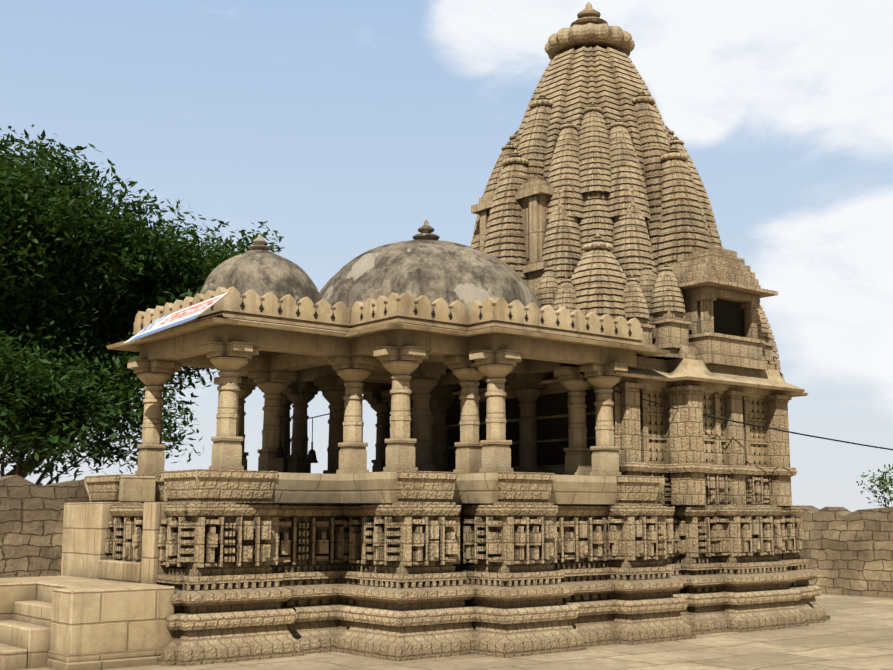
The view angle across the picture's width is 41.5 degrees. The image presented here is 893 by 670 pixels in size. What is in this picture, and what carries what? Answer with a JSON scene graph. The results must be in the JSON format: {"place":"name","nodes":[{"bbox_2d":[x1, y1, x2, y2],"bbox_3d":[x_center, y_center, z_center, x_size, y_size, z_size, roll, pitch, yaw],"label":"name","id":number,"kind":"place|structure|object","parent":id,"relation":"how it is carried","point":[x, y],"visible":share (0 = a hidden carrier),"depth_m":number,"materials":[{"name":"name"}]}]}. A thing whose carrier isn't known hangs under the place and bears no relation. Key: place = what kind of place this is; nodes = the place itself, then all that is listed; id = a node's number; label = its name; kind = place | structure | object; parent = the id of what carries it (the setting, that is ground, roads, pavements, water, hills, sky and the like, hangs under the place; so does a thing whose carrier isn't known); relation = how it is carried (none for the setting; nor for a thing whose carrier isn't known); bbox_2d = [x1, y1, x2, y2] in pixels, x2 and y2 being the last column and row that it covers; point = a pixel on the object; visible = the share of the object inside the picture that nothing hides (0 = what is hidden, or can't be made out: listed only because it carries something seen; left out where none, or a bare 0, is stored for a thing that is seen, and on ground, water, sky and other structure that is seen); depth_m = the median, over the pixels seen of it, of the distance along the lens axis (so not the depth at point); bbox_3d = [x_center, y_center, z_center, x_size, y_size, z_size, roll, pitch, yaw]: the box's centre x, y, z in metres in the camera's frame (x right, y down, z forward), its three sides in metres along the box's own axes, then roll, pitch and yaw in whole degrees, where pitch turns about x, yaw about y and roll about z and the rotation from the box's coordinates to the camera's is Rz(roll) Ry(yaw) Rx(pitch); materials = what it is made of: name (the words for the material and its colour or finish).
{"place":"outdoors","nodes":[
{"label":"outdoors","id":0,"kind":"place"},
{"bbox_2d":[0,312,203,485],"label":"tree","id":1,"kind":"object","parent":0,"point":[95,391],"depth_m":21.13,"materials":[{"name":"green plant"}]},
{"bbox_2d":[0,124,284,478],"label":"tree","id":2,"kind":"object","parent":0,"point":[86,267],"depth_m":22.77,"materials":[{"name":"green plant"}]},
{"bbox_2d":[259,350,530,371],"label":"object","id":3,"kind":"structure","parent":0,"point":[266,353],"depth_m":16.21,"materials":[{"name":"beige stone"}]},
{"bbox_2d":[275,408,343,462],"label":"hanging bells","id":4,"kind":"object","parent":3,"relation":"attached to","point":[311,458],"visible":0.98,"depth_m":15.73,"materials":[{"name":"grey metal"}]},
{"bbox_2d":[199,239,541,321],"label":"domes","id":5,"kind":"structure","parent":3,"relation":"on","point":[449,272],"depth_m":15.88,"materials":[{"name":"grey stone"}]},
{"bbox_2d":[243,220,439,253],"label":"dome finials","id":6,"kind":"object","parent":5,"relation":"on","point":[426,230],"visible":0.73,"depth_m":17.29,"materials":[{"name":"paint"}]},
{"bbox_2d":[261,362,548,473],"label":"inner columns","id":7,"kind":"structure","parent":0,"point":[526,389],"depth_m":17.19,"materials":[{"name":"beige stone"}]},
{"bbox_2d":[0,0,892,511],"label":"sky","id":8,"kind":"structure","parent":0,"point":[345,127],"materials":[{"name":"blue"}]},
{"bbox_2d":[18,594,892,669],"bbox_3d":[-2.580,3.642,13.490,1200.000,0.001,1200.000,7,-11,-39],"label":"ground","id":9,"kind":"structure","parent":0,"point":[854,633],"depth_m":13.16,"materials":[{"name":"stone"}]},
{"bbox_2d":[0,475,90,577],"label":"compound wall","id":10,"kind":"structure","parent":9,"relation":"on","point":[31,524],"depth_m":18.55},
{"bbox_2d":[0,541,174,669],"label":"entrance steps","id":11,"kind":"structure","parent":9,"relation":"on","point":[67,623],"depth_m":12.31,"materials":[{"name":"stone"}]},
{"bbox_2d":[61,475,170,584],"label":"entrance side wall","id":12,"kind":"structure","parent":11,"relation":"on","point":[85,527],"depth_m":14.62,"materials":[{"name":"stone"}]},
{"bbox_2d":[110,502,829,665],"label":"temple plinth","id":13,"kind":"structure","parent":9,"relation":"on","point":[218,625],"depth_m":13.66,"materials":[{"name":"stone"}]},
{"bbox_2d":[85,469,661,503],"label":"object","id":14,"kind":"structure","parent":13,"relation":"on","point":[435,486],"depth_m":13.70,"materials":[{"name":"beige stone"}]},
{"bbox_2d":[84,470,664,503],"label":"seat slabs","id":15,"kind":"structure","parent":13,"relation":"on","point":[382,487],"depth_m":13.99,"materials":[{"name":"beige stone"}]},
{"bbox_2d":[127,341,627,475],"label":"front columns","id":16,"kind":"structure","parent":15,"relation":"on","point":[490,453],"depth_m":14.91,"materials":[{"name":"beige stone"}]},
{"bbox_2d":[139,324,636,393],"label":"roof beams","id":17,"kind":"structure","parent":16,"relation":"on","point":[304,356],"depth_m":14.92,"materials":[{"name":"beige stone"}]},
{"bbox_2d":[106,308,669,368],"bbox_3d":[-1.206,0.202,16.467,6.160,0.220,5.960,7,-11,-39],"label":"roof eave","id":18,"kind":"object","parent":17,"relation":"on","point":[246,318],"depth_m":14.50,"materials":[{"name":"beige stone"}]},
{"bbox_2d":[134,286,642,337],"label":"roof parapet merlons","id":19,"kind":"object","parent":18,"relation":"on","point":[403,303],"visible":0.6,"depth_m":14.66,"materials":[{"name":"beige stone"}]},
{"bbox_2d":[123,291,230,343],"bbox_3d":[-3.257,-0.191,14.097,0.346,0.380,2.204,7,-11,-38],"label":"banner board","id":20,"kind":"object","parent":19,"relation":"attached to","point":[187,314],"visible":1,"depth_m":13.98,"materials":[{"name":"white plastic"}]},
{"bbox_2d":[141,302,631,335],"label":"parapet piercings","id":21,"kind":"object","parent":19,"relation":"attached to","point":[261,308],"visible":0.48,"depth_m":14.64,"materials":[{"name":"grey"}]},
{"bbox_2d":[105,517,806,611],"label":"plinth carvings","id":22,"kind":"object","parent":13,"relation":"on","point":[463,543],"visible":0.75,"depth_m":13.91,"materials":[{"name":"stone"}]},
{"bbox_2d":[411,382,796,505],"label":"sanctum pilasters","id":23,"kind":"object","parent":13,"relation":"on","point":[688,479],"visible":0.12,"depth_m":16.68,"materials":[{"name":"beige stone"}]},
{"bbox_2d":[410,355,807,409],"bbox_3d":[2.221,0.949,19.201,4.430,0.450,6.060,7,-11,-39],"label":"roof eave","id":24,"kind":"object","parent":23,"relation":"on","point":[655,373],"visible":0.38,"depth_m":16.86,"materials":[{"name":"beige stone"}]},
{"bbox_2d":[470,2,780,370],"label":"temple tower","id":25,"kind":"structure","parent":23,"relation":"on","point":[597,144],"depth_m":18.30,"materials":[{"name":"stone"}]},
{"bbox_2d":[471,178,777,370],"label":"shikhara niches","id":26,"kind":"object","parent":25,"relation":"attached to","point":[687,291],"visible":0.23,"depth_m":17.36,"materials":[{"name":"stone"}]},
{"bbox_2d":[713,299,743,336],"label":"niche openings","id":27,"kind":"object","parent":26,"relation":"attached to","point":[728,316],"visible":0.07,"depth_m":17.61,"materials":[{"name":"grey"}]},
{"bbox_2d":[639,390,767,466],"bbox_3d":[2.221,1.681,19.089,3.722,1.030,5.352,7,-11,-39],"label":"sanctum jali lattice","id":28,"kind":"object","parent":23,"relation":"attached to","point":[657,448],"visible":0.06,"depth_m":16.95,"materials":[{"name":"stone"}]},
{"bbox_2d":[613,390,892,449],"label":"power wire","id":29,"kind":"object","parent":23,"relation":"attached to","point":[773,428],"visible":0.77,"depth_m":17.17,"materials":[{"name":"black"}]},
{"bbox_2d":[796,505,892,597],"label":"compound wall","id":30,"kind":"structure","parent":9,"relation":"on","point":[847,552],"depth_m":23.22,"materials":[{"name":"beige stone"}]},
{"bbox_2d":[410,389,595,469],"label":"doorways","id":31,"kind":"structure","parent":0,"point":[551,453],"depth_m":17.18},
{"bbox_2d":[448,463,769,504],"bbox_3d":[2.221,2.473,18.968,3.890,0.573,5.520,7,-11,-39],"label":"carved frieze","id":32,"kind":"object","parent":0,"point":[718,470],"depth_m":16.87,"materials":[{"name":"beige stone"}]},
{"bbox_2d":[856,464,892,506],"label":"shrub","id":33,"kind":"object","parent":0,"point":[884,487],"depth_m":24.19,"materials":[{"name":"green plant"}]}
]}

